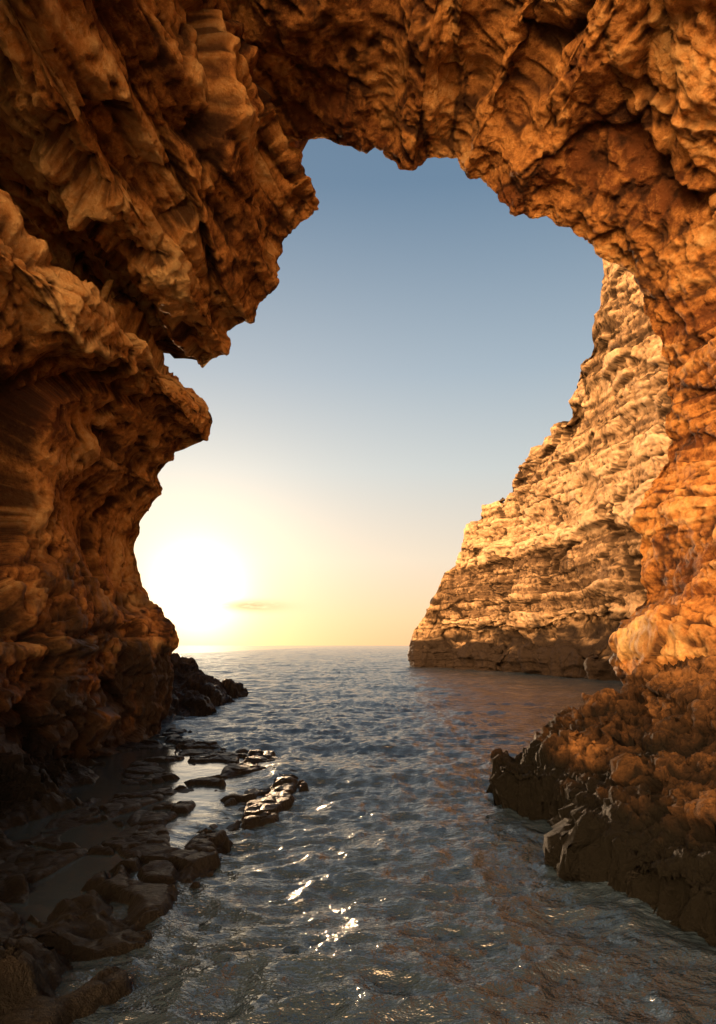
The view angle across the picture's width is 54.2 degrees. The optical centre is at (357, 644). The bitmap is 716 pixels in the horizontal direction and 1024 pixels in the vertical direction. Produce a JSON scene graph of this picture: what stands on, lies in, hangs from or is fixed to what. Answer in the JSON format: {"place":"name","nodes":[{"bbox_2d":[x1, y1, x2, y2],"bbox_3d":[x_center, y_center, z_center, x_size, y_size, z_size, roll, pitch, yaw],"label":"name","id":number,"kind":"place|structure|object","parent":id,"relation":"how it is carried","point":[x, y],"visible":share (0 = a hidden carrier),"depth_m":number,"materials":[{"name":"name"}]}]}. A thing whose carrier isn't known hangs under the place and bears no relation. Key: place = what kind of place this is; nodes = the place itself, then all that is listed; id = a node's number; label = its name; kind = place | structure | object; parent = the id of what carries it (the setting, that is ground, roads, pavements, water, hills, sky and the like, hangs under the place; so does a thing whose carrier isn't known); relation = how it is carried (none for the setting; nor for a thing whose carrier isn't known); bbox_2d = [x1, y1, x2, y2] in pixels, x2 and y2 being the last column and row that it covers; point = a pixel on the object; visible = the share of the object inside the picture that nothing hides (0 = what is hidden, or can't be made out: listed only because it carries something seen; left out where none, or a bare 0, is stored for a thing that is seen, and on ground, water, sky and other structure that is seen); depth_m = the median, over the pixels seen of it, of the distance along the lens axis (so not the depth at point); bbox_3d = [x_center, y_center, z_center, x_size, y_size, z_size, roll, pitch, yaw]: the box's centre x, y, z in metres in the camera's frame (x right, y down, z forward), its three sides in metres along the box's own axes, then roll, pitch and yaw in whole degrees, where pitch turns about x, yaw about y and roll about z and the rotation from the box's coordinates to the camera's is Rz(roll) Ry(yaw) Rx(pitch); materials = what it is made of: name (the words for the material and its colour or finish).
{"place":"outdoors","nodes":[
{"label":"outdoors","id":0,"kind":"place"},
{"bbox_2d":[4,646,715,1023],"bbox_3d":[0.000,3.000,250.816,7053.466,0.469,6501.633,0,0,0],"label":"sea","id":1,"kind":"structure","parent":0,"point":[388,868],"depth_m":8.80,"materials":[{"name":"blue liquid"}]},
{"bbox_2d":[0,653,308,1023],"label":"rock shelf","id":2,"kind":"object","parent":1,"relation":"in","point":[37,778],"visible":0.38,"depth_m":10.05,"materials":[{"name":"brown stone"}]},
{"bbox_2d":[0,0,715,759],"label":"sea cave arch","id":3,"kind":"structure","parent":1,"relation":"in","point":[158,198],"depth_m":14.62,"materials":[{"name":"stone"}]},
{"bbox_2d":[486,655,715,946],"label":"rock ledge","id":4,"kind":"object","parent":1,"relation":"in","point":[616,790],"visible":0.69,"depth_m":10.06,"materials":[{"name":"brown stone"}]},
{"bbox_2d":[134,138,603,645],"label":"sky","id":5,"kind":"structure","parent":0,"point":[414,343],"materials":[{"name":"blue"}]},
{"bbox_2d":[407,259,672,680],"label":"sea cliff","id":6,"kind":"structure","parent":0,"point":[542,576],"depth_m":67.96,"materials":[{"name":"stone"}]}
]}

